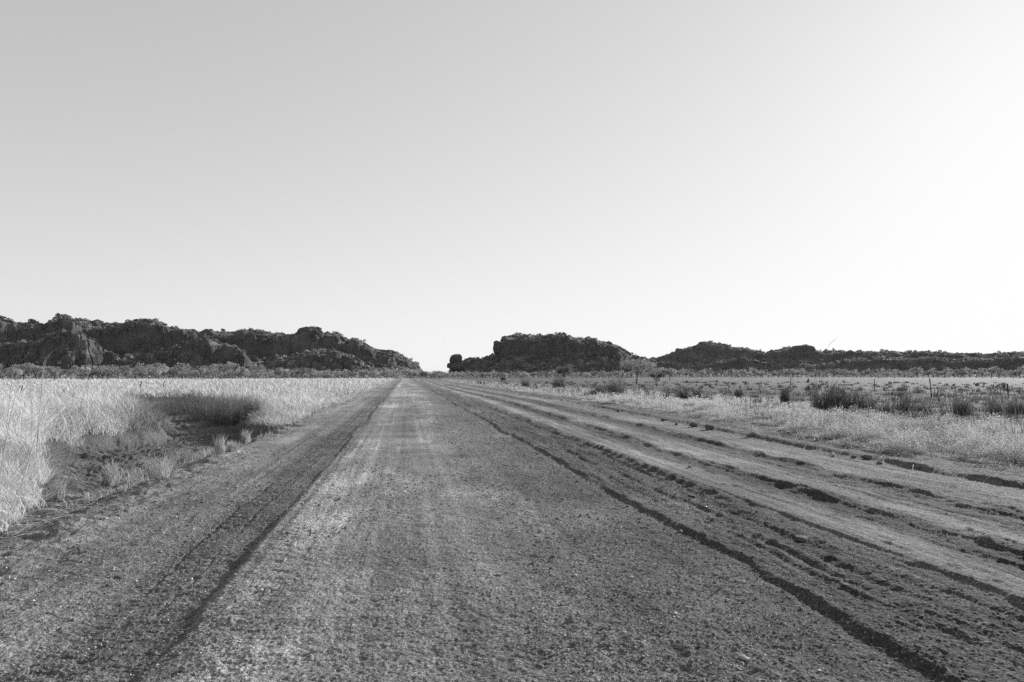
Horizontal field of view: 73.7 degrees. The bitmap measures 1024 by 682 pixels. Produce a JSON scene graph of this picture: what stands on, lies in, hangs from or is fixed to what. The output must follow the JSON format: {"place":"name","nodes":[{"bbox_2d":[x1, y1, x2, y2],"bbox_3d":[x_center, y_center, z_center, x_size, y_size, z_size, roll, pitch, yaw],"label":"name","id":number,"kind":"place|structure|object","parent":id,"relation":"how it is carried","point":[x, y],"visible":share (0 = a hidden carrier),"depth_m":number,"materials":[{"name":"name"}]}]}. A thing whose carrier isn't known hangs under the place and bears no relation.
{"place":"outdoors","nodes":[
{"label":"outdoors","id":0,"kind":"place"},
{"bbox_2d":[0,315,420,371],"bbox_3d":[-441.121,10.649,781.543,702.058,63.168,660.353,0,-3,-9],"label":"range","id":1,"kind":"structure","parent":0,"point":[135,338],"depth_m":629.79,"materials":[{"name":"stone"}]},
{"bbox_2d":[0,313,421,372],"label":"range scrub","id":2,"kind":"object","parent":1,"relation":"on","point":[84,323],"visible":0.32,"depth_m":647.72,"materials":[{"name":"grey plant"}]},
{"bbox_2d":[0,314,422,370],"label":"range boulders","id":3,"kind":"object","parent":1,"relation":"on","point":[55,338],"visible":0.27,"depth_m":603.07,"materials":[{"name":"stone"}]},
{"bbox_2d":[296,326,323,335],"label":"boulder","id":4,"kind":"object","parent":1,"relation":"on","point":[300,330],"visible":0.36,"depth_m":743.22,"materials":[{"name":"stone"}]},
{"bbox_2d":[0,377,1023,681],"bbox_3d":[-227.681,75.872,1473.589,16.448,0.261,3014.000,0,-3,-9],"label":"dirt road","id":5,"kind":"structure","parent":0,"point":[938,547],"depth_m":5.91,"materials":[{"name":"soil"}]},
{"bbox_2d":[226,439,233,451],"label":"grass tuft","id":6,"kind":"object","parent":5,"relation":"on","point":[230,447],"visible":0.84,"depth_m":14.43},
{"bbox_2d":[705,424,713,429],"bbox_3d":[5.849,2.591,20.182,0.285,0.221,0.273,8,-2,8],"label":"dirt clod","id":7,"kind":"object","parent":5,"relation":"on","point":[709,427],"visible":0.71,"depth_m":20.09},
{"bbox_2d":[737,654,749,659],"bbox_3d":[1.310,1.793,3.864,0.066,0.025,0.049,8,-2,8],"label":"stone","id":8,"kind":"object","parent":5,"relation":"on","point":[742,656],"visible":1,"depth_m":3.85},
{"bbox_2d":[749,427,763,433],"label":"pale tuft","id":9,"kind":"object","parent":5,"relation":"on","point":[755,431],"visible":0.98,"depth_m":17.83,"materials":[{"name":"grey plant"}]},
{"bbox_2d":[796,535,808,541],"bbox_3d":[2.860,1.949,6.702,0.154,0.061,0.138,8,-1,13],"label":"dirt lump","id":10,"kind":"object","parent":5,"relation":"on","point":[800,538],"visible":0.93,"depth_m":6.67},
{"bbox_2d":[0,377,1023,547],"bbox_3d":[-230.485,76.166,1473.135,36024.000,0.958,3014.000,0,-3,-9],"label":"ground","id":11,"kind":"structure","parent":0,"point":[92,467],"depth_m":21.54,"materials":[{"name":"soil"}]},
{"bbox_2d":[0,368,11,379],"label":"belt tree","id":12,"kind":"object","parent":11,"relation":"on","point":[4,371],"visible":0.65,"depth_m":225.49,"materials":[{"name":"grey plant"}]},
{"bbox_2d":[8,367,22,379],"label":"belt tree","id":13,"kind":"object","parent":11,"relation":"on","point":[17,371],"visible":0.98,"depth_m":220.91,"materials":[{"name":"grey plant"}]},
{"bbox_2d":[11,364,35,378],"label":"belt tree","id":14,"kind":"object","parent":11,"relation":"on","point":[22,366],"visible":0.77,"depth_m":227.49,"materials":[{"name":"grey plant"}]},
{"bbox_2d":[0,387,50,475],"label":"grass stalk","id":15,"kind":"object","parent":11,"relation":"on","point":[7,431],"depth_m":9.62,"materials":[{"name":"plant"}]},
{"bbox_2d":[23,371,31,464],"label":"grass stalk","id":16,"kind":"object","parent":11,"relation":"on","point":[31,421],"depth_m":11.41,"materials":[{"name":"plant"}]},
{"bbox_2d":[24,363,43,379],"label":"belt tree","id":17,"kind":"object","parent":11,"relation":"on","point":[35,371],"visible":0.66,"depth_m":230.60,"materials":[{"name":"grey plant"}]},
{"bbox_2d":[19,395,61,494],"bbox_3d":[-6.788,1.500,9.833,0.498,1.453,0.013,2,-4,-35],"label":"grass stalk","id":18,"kind":"object","parent":11,"relation":"on","point":[34,441],"depth_m":9.79,"materials":[{"name":"plant"}]},
{"bbox_2d":[35,356,48,461],"bbox_3d":[-8.649,1.293,12.573,0.180,2.119,0.012,2,-4,-35],"label":"grass stalk","id":19,"kind":"object","parent":11,"relation":"on","point":[40,405],"depth_m":12.57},
{"bbox_2d":[37,366,60,378],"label":"belt tree","id":20,"kind":"object","parent":11,"relation":"on","point":[46,374],"visible":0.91,"depth_m":231.74,"materials":[{"name":"grey plant"}]},
{"bbox_2d":[36,344,63,456],"bbox_3d":[-8.387,1.198,12.392,0.365,2.293,0.010,2,-4,-35],"label":"grass stalk","id":21,"kind":"object","parent":11,"relation":"on","point":[40,397],"depth_m":12.32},
{"bbox_2d":[39,366,61,378],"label":"belt tree","id":22,"kind":"object","parent":11,"relation":"on","point":[55,370],"visible":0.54,"depth_m":236.28,"materials":[{"name":"grey plant"}]},
{"bbox_2d":[48,473,71,502],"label":"grass tuft","id":23,"kind":"object","parent":11,"relation":"on","point":[57,498],"visible":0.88,"depth_m":9.40,"materials":[{"name":"plant"}]},
{"bbox_2d":[70,365,91,377],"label":"belt tree","id":24,"kind":"object","parent":11,"relation":"on","point":[72,370],"visible":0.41,"depth_m":251.58,"materials":[{"name":"grey plant"}]},
{"bbox_2d":[75,365,90,378],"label":"belt tree","id":25,"kind":"object","parent":11,"relation":"on","point":[81,370],"visible":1,"depth_m":230.29,"materials":[{"name":"grey plant"}]},
{"bbox_2d":[79,368,101,378],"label":"belt tree","id":26,"kind":"object","parent":11,"relation":"on","point":[91,373],"visible":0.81,"depth_m":243.89,"materials":[{"name":"grey plant"}]},
{"bbox_2d":[91,365,116,378],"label":"belt tree","id":27,"kind":"object","parent":11,"relation":"on","point":[92,367],"visible":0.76,"depth_m":246.95,"materials":[{"name":"grey plant"}]},
{"bbox_2d":[97,364,122,378],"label":"belt tree","id":28,"kind":"object","parent":11,"relation":"on","point":[104,370],"visible":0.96,"depth_m":246.63,"materials":[{"name":"grey plant"}]},
{"bbox_2d":[101,456,129,485],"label":"grass tuft","id":29,"kind":"object","parent":11,"relation":"on","point":[113,476],"visible":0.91,"depth_m":11.93,"materials":[{"name":"plant"}]},
{"bbox_2d":[115,365,133,378],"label":"belt tree","id":30,"kind":"object","parent":11,"relation":"on","point":[126,370],"visible":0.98,"depth_m":238.04,"materials":[{"name":"grey plant"}]},
{"bbox_2d":[119,464,148,485],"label":"grass tuft","id":31,"kind":"object","parent":11,"relation":"on","point":[132,475],"visible":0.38,"depth_m":11.74,"materials":[{"name":"plant"}]},
{"bbox_2d":[127,362,143,378],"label":"belt tree","id":32,"kind":"object","parent":11,"relation":"on","point":[135,368],"visible":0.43,"depth_m":277.42,"materials":[{"name":"grey plant"}]},
{"bbox_2d":[132,367,147,378],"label":"belt tree","id":33,"kind":"object","parent":11,"relation":"on","point":[137,373],"visible":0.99,"depth_m":267.52,"materials":[{"name":"grey plant"}]},
{"bbox_2d":[147,367,161,378],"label":"belt tree","id":34,"kind":"object","parent":11,"relation":"on","point":[153,370],"visible":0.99,"depth_m":251.30,"materials":[{"name":"grey plant"}]},
{"bbox_2d":[147,363,168,377],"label":"belt tree","id":35,"kind":"object","parent":11,"relation":"on","point":[164,367],"visible":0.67,"depth_m":267.99,"materials":[{"name":"grey plant"}]},
{"bbox_2d":[141,451,181,480],"bbox_3d":[-5.415,1.898,10.546,0.570,0.502,0.550,-2,-3,28],"label":"grass tuft","id":36,"kind":"object","parent":11,"relation":"on","point":[159,474],"visible":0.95,"depth_m":10.53,"materials":[{"name":"plant"}]},
{"bbox_2d":[139,393,188,410],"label":"dark shrub","id":37,"kind":"object","parent":11,"relation":"on","point":[159,401],"visible":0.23,"depth_m":45.10,"materials":[{"name":"grey plant"}]},
{"bbox_2d":[167,368,178,377],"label":"belt tree","id":38,"kind":"object","parent":11,"relation":"on","point":[169,371],"visible":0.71,"depth_m":285.99,"materials":[{"name":"grey plant"}]},
{"bbox_2d":[144,391,218,414],"bbox_3d":[-19.252,3.507,39.568,3.035,1.607,4.450,-1,-3,23],"label":"dark shrub","id":39,"kind":"object","parent":11,"relation":"on","point":[175,409],"visible":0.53,"depth_m":39.51,"materials":[{"name":"grey plant"}]},
{"bbox_2d":[170,446,195,464],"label":"grass tuft","id":40,"kind":"object","parent":11,"relation":"on","point":[183,457],"visible":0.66,"depth_m":13.66,"materials":[{"name":"plant"}]},
{"bbox_2d":[173,362,192,378],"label":"belt tree","id":41,"kind":"object","parent":11,"relation":"on","point":[181,367],"visible":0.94,"depth_m":250.44,"materials":[{"name":"grey plant"}]},
{"bbox_2d":[178,371,193,377],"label":"belt tree","id":42,"kind":"object","parent":11,"relation":"on","point":[185,374],"visible":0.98,"depth_m":239.84,"materials":[{"name":"grey plant"}]},
{"bbox_2d":[0,366,394,541],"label":"grass","id":43,"kind":"structure","parent":11,"relation":"on","point":[103,405],"depth_m":23.51,"materials":[{"name":"plant"}]},
{"bbox_2d":[193,369,206,376],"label":"belt tree","id":44,"kind":"object","parent":11,"relation":"on","point":[202,371],"visible":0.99,"depth_m":244.84,"materials":[{"name":"grey plant"}]},
{"bbox_2d":[166,389,248,420],"bbox_3d":[-15.584,3.165,35.062,3.281,1.866,4.055,-3,-4,42],"label":"dark shrub","id":45,"kind":"object","parent":11,"relation":"on","point":[193,417],"visible":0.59,"depth_m":34.81,"materials":[{"name":"grey plant"}]},
{"bbox_2d":[205,366,218,378],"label":"belt tree","id":46,"kind":"object","parent":11,"relation":"on","point":[209,370],"visible":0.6,"depth_m":261.76,"materials":[{"name":"grey plant"}]},
{"bbox_2d":[213,434,228,454],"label":"grass tuft","id":47,"kind":"object","parent":11,"relation":"on","point":[222,447],"visible":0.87,"depth_m":14.09,"materials":[{"name":"plant"}]},
{"bbox_2d":[210,363,232,378],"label":"belt tree","id":48,"kind":"object","parent":11,"relation":"on","point":[220,371],"visible":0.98,"depth_m":243.53,"materials":[{"name":"grey plant"}]},
{"bbox_2d":[197,392,266,425],"bbox_3d":[-12.979,3.025,31.560,3.377,1.684,2.764,-2,-3,31],"label":"dark shrub","id":49,"kind":"object","parent":11,"relation":"on","point":[225,419],"visible":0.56,"depth_m":31.12,"materials":[{"name":"grey plant"}]},
{"bbox_2d":[225,361,239,378],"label":"bushy tree","id":50,"kind":"object","parent":11,"relation":"on","point":[235,366],"visible":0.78,"depth_m":249.18,"materials":[{"name":"grey plant"}]},
{"bbox_2d":[241,429,252,443],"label":"grass tuft","id":51,"kind":"object","parent":11,"relation":"on","point":[244,439],"visible":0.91,"depth_m":16.49,"materials":[{"name":"plant"}]},
{"bbox_2d":[226,394,273,421],"bbox_3d":[-11.059,2.684,28.390,2.423,1.274,1.861,-2,-3,34],"label":"dark shrub","id":52,"kind":"object","parent":11,"relation":"on","point":[241,412],"visible":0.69,"depth_m":28.27,"materials":[{"name":"grey plant"}]},
{"bbox_2d":[249,364,265,378],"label":"belt tree","id":53,"kind":"object","parent":11,"relation":"on","point":[256,367],"visible":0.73,"depth_m":279.76,"materials":[{"name":"grey plant"}]},
{"bbox_2d":[252,369,264,378],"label":"belt tree","id":54,"kind":"object","parent":11,"relation":"on","point":[258,373],"visible":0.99,"depth_m":267.19,"materials":[{"name":"grey plant"}]},
{"bbox_2d":[277,367,288,376],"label":"belt tree","id":55,"kind":"object","parent":11,"relation":"on","point":[282,370],"visible":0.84,"depth_m":294.49,"materials":[{"name":"grey plant"}]},
{"bbox_2d":[295,367,306,376],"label":"belt tree","id":56,"kind":"object","parent":11,"relation":"on","point":[299,372],"visible":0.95,"depth_m":287.91,"materials":[{"name":"grey plant"}]},
{"bbox_2d":[304,368,315,378],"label":"belt tree","id":57,"kind":"object","parent":11,"relation":"on","point":[311,371],"visible":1,"depth_m":286.08,"materials":[{"name":"grey plant"}]},
{"bbox_2d":[332,368,347,377],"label":"belt tree","id":58,"kind":"object","parent":11,"relation":"on","point":[343,373],"visible":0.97,"depth_m":328.54,"materials":[{"name":"grey plant"}]},
{"bbox_2d":[428,371,441,378],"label":"belt tree","id":59,"kind":"object","parent":11,"relation":"on","point":[433,373],"visible":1,"depth_m":331.34,"materials":[{"name":"grey plant"}]},
{"bbox_2d":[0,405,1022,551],"bbox_3d":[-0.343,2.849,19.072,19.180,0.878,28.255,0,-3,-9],"label":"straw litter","id":60,"kind":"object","parent":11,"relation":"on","point":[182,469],"visible":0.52,"depth_m":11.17,"materials":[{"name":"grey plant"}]},
{"bbox_2d":[0,370,1023,378],"bbox_3d":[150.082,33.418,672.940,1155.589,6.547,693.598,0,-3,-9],"label":"distant scrub","id":61,"kind":"object","parent":11,"relation":"on","point":[402,375],"visible":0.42,"depth_m":455.07,"materials":[{"name":"grey plant"}]},
{"bbox_2d":[520,375,530,386],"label":"dark tussock","id":62,"kind":"object","parent":11,"relation":"on","point":[525,382],"visible":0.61,"depth_m":91.96,"materials":[{"name":"grey plant"}]},
{"bbox_2d":[552,374,570,387],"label":"dark tussock","id":63,"kind":"object","parent":11,"relation":"on","point":[558,381],"visible":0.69,"depth_m":85.25,"materials":[{"name":"grey plant"}]},
{"bbox_2d":[556,364,573,380],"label":"bushy tree","id":64,"kind":"object","parent":11,"relation":"on","point":[564,370],"visible":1,"depth_m":188.54,"materials":[{"name":"grey plant"}]},
{"bbox_2d":[588,383,606,394],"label":"dark tussock","id":65,"kind":"object","parent":11,"relation":"on","point":[602,389],"visible":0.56,"depth_m":54.85,"materials":[{"name":"grey plant"}]},
{"bbox_2d":[602,377,625,394],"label":"dark tussock","id":66,"kind":"object","parent":11,"relation":"on","point":[616,388],"visible":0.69,"depth_m":54.91,"materials":[{"name":"grey plant"}]},
{"bbox_2d":[619,357,656,383],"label":"umbrella tree","id":67,"kind":"object","parent":11,"relation":"on","point":[633,364],"visible":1,"depth_m":116.72,"materials":[{"name":"grey plant"}]},
{"bbox_2d":[650,371,664,386],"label":"tree","id":68,"kind":"object","parent":11,"relation":"on","point":[660,374],"visible":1,"depth_m":90.92,"materials":[{"name":"grey plant"}]},
{"bbox_2d":[659,388,679,399],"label":"dark tussock","id":69,"kind":"object","parent":11,"relation":"on","point":[668,392],"visible":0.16,"depth_m":40.45,"materials":[{"name":"grey plant"}]},
{"bbox_2d":[662,368,677,379],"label":"bushy tree","id":70,"kind":"object","parent":11,"relation":"on","point":[670,371],"visible":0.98,"depth_m":228.21,"materials":[{"name":"grey plant"}]},
{"bbox_2d":[672,385,697,398],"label":"dark tussock","id":71,"kind":"object","parent":11,"relation":"on","point":[682,396],"visible":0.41,"depth_m":41.62,"materials":[{"name":"grey plant"}]},
{"bbox_2d":[692,390,703,398],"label":"dark tussock","id":72,"kind":"object","parent":11,"relation":"on","point":[696,393],"visible":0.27,"depth_m":41.36,"materials":[{"name":"grey plant"}]},
{"bbox_2d":[441,378,1023,466],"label":"roadside herbs","id":73,"kind":"object","parent":11,"relation":"on","point":[978,439],"visible":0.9,"depth_m":23.41,"materials":[{"name":"grey plant"}]},
{"bbox_2d":[733,386,743,398],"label":"dark tussock","id":74,"kind":"object","parent":11,"relation":"on","point":[739,393],"visible":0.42,"depth_m":41.09,"materials":[{"name":"grey plant"}]},
{"bbox_2d":[749,367,763,375],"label":"belt tree","id":75,"kind":"object","parent":11,"relation":"on","point":[756,372],"visible":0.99,"depth_m":413.73,"materials":[{"name":"grey plant"}]},
{"bbox_2d":[761,406,787,419],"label":"pale tuft","id":76,"kind":"object","parent":11,"relation":"on","point":[770,414],"visible":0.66,"depth_m":23.83,"materials":[{"name":"grey plant"}]},
{"bbox_2d":[776,384,791,403],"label":"dark tussock","id":77,"kind":"object","parent":11,"relation":"on","point":[786,394],"visible":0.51,"depth_m":34.44,"materials":[{"name":"grey plant"}]},
{"bbox_2d":[790,368,805,377],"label":"belt tree","id":78,"kind":"object","parent":11,"relation":"on","point":[796,372],"visible":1,"depth_m":414.46,"materials":[{"name":"grey plant"}]},
{"bbox_2d":[805,377,838,411],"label":"dark tussock","id":79,"kind":"object","parent":11,"relation":"on","point":[827,403],"visible":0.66,"depth_m":28.92,"materials":[{"name":"grey plant"}]},
{"bbox_2d":[824,381,850,410],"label":"dark tussock","id":80,"kind":"object","parent":11,"relation":"on","point":[838,399],"visible":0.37,"depth_m":29.65,"materials":[{"name":"grey plant"}]},
{"bbox_2d":[838,388,870,410],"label":"dark tussock","id":81,"kind":"object","parent":11,"relation":"on","point":[848,403],"visible":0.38,"depth_m":28.60,"materials":[{"name":"grey plant"}]},
{"bbox_2d":[848,391,878,412],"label":"dark tussock","id":82,"kind":"object","parent":11,"relation":"on","point":[861,405],"visible":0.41,"depth_m":27.98,"materials":[{"name":"grey plant"}]},
{"bbox_2d":[874,399,895,413],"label":"dark tussock","id":83,"kind":"object","parent":11,"relation":"on","point":[888,409],"visible":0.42,"depth_m":27.07,"materials":[{"name":"grey plant"}]},
{"bbox_2d":[891,393,919,414],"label":"dark tussock","id":84,"kind":"object","parent":11,"relation":"on","point":[903,406],"visible":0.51,"depth_m":26.33,"materials":[{"name":"grey plant"}]},
{"bbox_2d":[909,367,922,377],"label":"belt tree","id":85,"kind":"object","parent":11,"relation":"on","point":[914,369],"visible":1,"depth_m":403.35,"materials":[{"name":"grey plant"}]},
{"bbox_2d":[911,400,931,415],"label":"dark tussock","id":86,"kind":"object","parent":11,"relation":"on","point":[921,407],"visible":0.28,"depth_m":26.47,"materials":[{"name":"grey plant"}]},
{"bbox_2d":[922,406,951,416],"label":"dark tussock","id":87,"kind":"object","parent":11,"relation":"on","point":[932,411],"visible":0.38,"depth_m":25.28,"materials":[{"name":"grey plant"}]},
{"bbox_2d":[955,369,966,375],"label":"belt tree","id":88,"kind":"object","parent":11,"relation":"on","point":[961,370],"visible":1,"depth_m":391.36,"materials":[{"name":"grey plant"}]},
{"bbox_2d":[949,392,973,414],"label":"dark tussock","id":89,"kind":"object","parent":11,"relation":"on","point":[958,407],"visible":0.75,"depth_m":26.88,"materials":[{"name":"grey plant"}]},
{"bbox_2d":[971,369,983,377],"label":"belt tree","id":90,"kind":"object","parent":11,"relation":"on","point":[979,371],"visible":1,"depth_m":404.84,"materials":[{"name":"grey plant"}]},
{"bbox_2d":[986,366,997,377],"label":"belt tree","id":91,"kind":"object","parent":11,"relation":"on","point":[991,370],"visible":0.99,"depth_m":364.18,"materials":[{"name":"grey plant"}]},
{"bbox_2d":[981,390,1006,417],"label":"dark tussock","id":92,"kind":"object","parent":11,"relation":"on","point":[996,402],"visible":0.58,"depth_m":24.59,"materials":[{"name":"grey plant"}]},
{"bbox_2d":[995,368,1006,377],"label":"belt tree","id":93,"kind":"object","parent":11,"relation":"on","point":[998,371],"visible":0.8,"depth_m":369.67,"materials":[{"name":"grey plant"}]},
{"bbox_2d":[1000,392,1023,413],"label":"dark tussock","id":94,"kind":"object","parent":11,"relation":"on","point":[1019,406],"visible":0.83,"depth_m":28.08,"materials":[{"name":"grey plant"}]},
{"bbox_2d":[1008,365,1023,377],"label":"belt tree","id":95,"kind":"object","parent":11,"relation":"on","point":[1014,372],"visible":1,"depth_m":359.51,"materials":[{"name":"grey plant"}]},
{"bbox_2d":[0,0,1023,373],"label":"sky","id":96,"kind":"structure","parent":0,"point":[429,182],"materials":[{"name":"white"}]},
{"bbox_2d":[449,334,657,373],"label":"central mesa","id":97,"kind":"structure","parent":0,"point":[573,349],"depth_m":882.34,"materials":[{"name":"stone"}]},
{"bbox_2d":[449,354,461,363],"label":"boulder","id":98,"kind":"object","parent":97,"relation":"on","point":[455,358],"visible":0.88,"depth_m":842.01,"materials":[{"name":"stone"}]},
{"bbox_2d":[450,362,464,371],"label":"boulder","id":99,"kind":"object","parent":97,"relation":"on","point":[458,366],"visible":0.98,"depth_m":832.67,"materials":[{"name":"stone"}]},
{"bbox_2d":[493,340,499,354],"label":"boulder","id":100,"kind":"object","parent":97,"relation":"on","point":[496,347],"visible":1,"depth_m":891.05,"materials":[{"name":"stone"}]},
{"bbox_2d":[447,332,657,372],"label":"central mesa boulders","id":101,"kind":"object","parent":97,"relation":"on","point":[588,354],"visible":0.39,"depth_m":889.74,"materials":[{"name":"stone"}]},
{"bbox_2d":[449,332,659,373],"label":"central mesa scrub","id":102,"kind":"object","parent":97,"relation":"on","point":[528,357],"visible":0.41,"depth_m":875.95,"materials":[{"name":"grey plant"}]},
{"bbox_2d":[651,342,1023,374],"bbox_3d":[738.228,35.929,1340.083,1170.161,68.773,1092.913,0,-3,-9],"label":"range","id":103,"kind":"structure","parent":0,"point":[715,352],"depth_m":1152.09,"materials":[{"name":"stone"}]},
{"bbox_2d":[790,345,815,351],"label":"boulder","id":104,"kind":"object","parent":103,"relation":"on","point":[797,347],"visible":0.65,"depth_m":1215.82,"materials":[{"name":"stone"}]},
{"bbox_2d":[647,340,1023,372],"bbox_3d":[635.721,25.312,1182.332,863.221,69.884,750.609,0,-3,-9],"label":"range scrub","id":105,"kind":"object","parent":103,"relation":"on","point":[883,350],"visible":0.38,"depth_m":1149.11,"materials":[{"name":"grey plant"}]},
{"bbox_2d":[649,341,1023,372],"bbox_3d":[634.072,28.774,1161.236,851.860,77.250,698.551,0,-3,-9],"label":"range boulders","id":106,"kind":"object","parent":103,"relation":"on","point":[915,355],"visible":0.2,"depth_m":1120.26,"materials":[{"name":"stone"}]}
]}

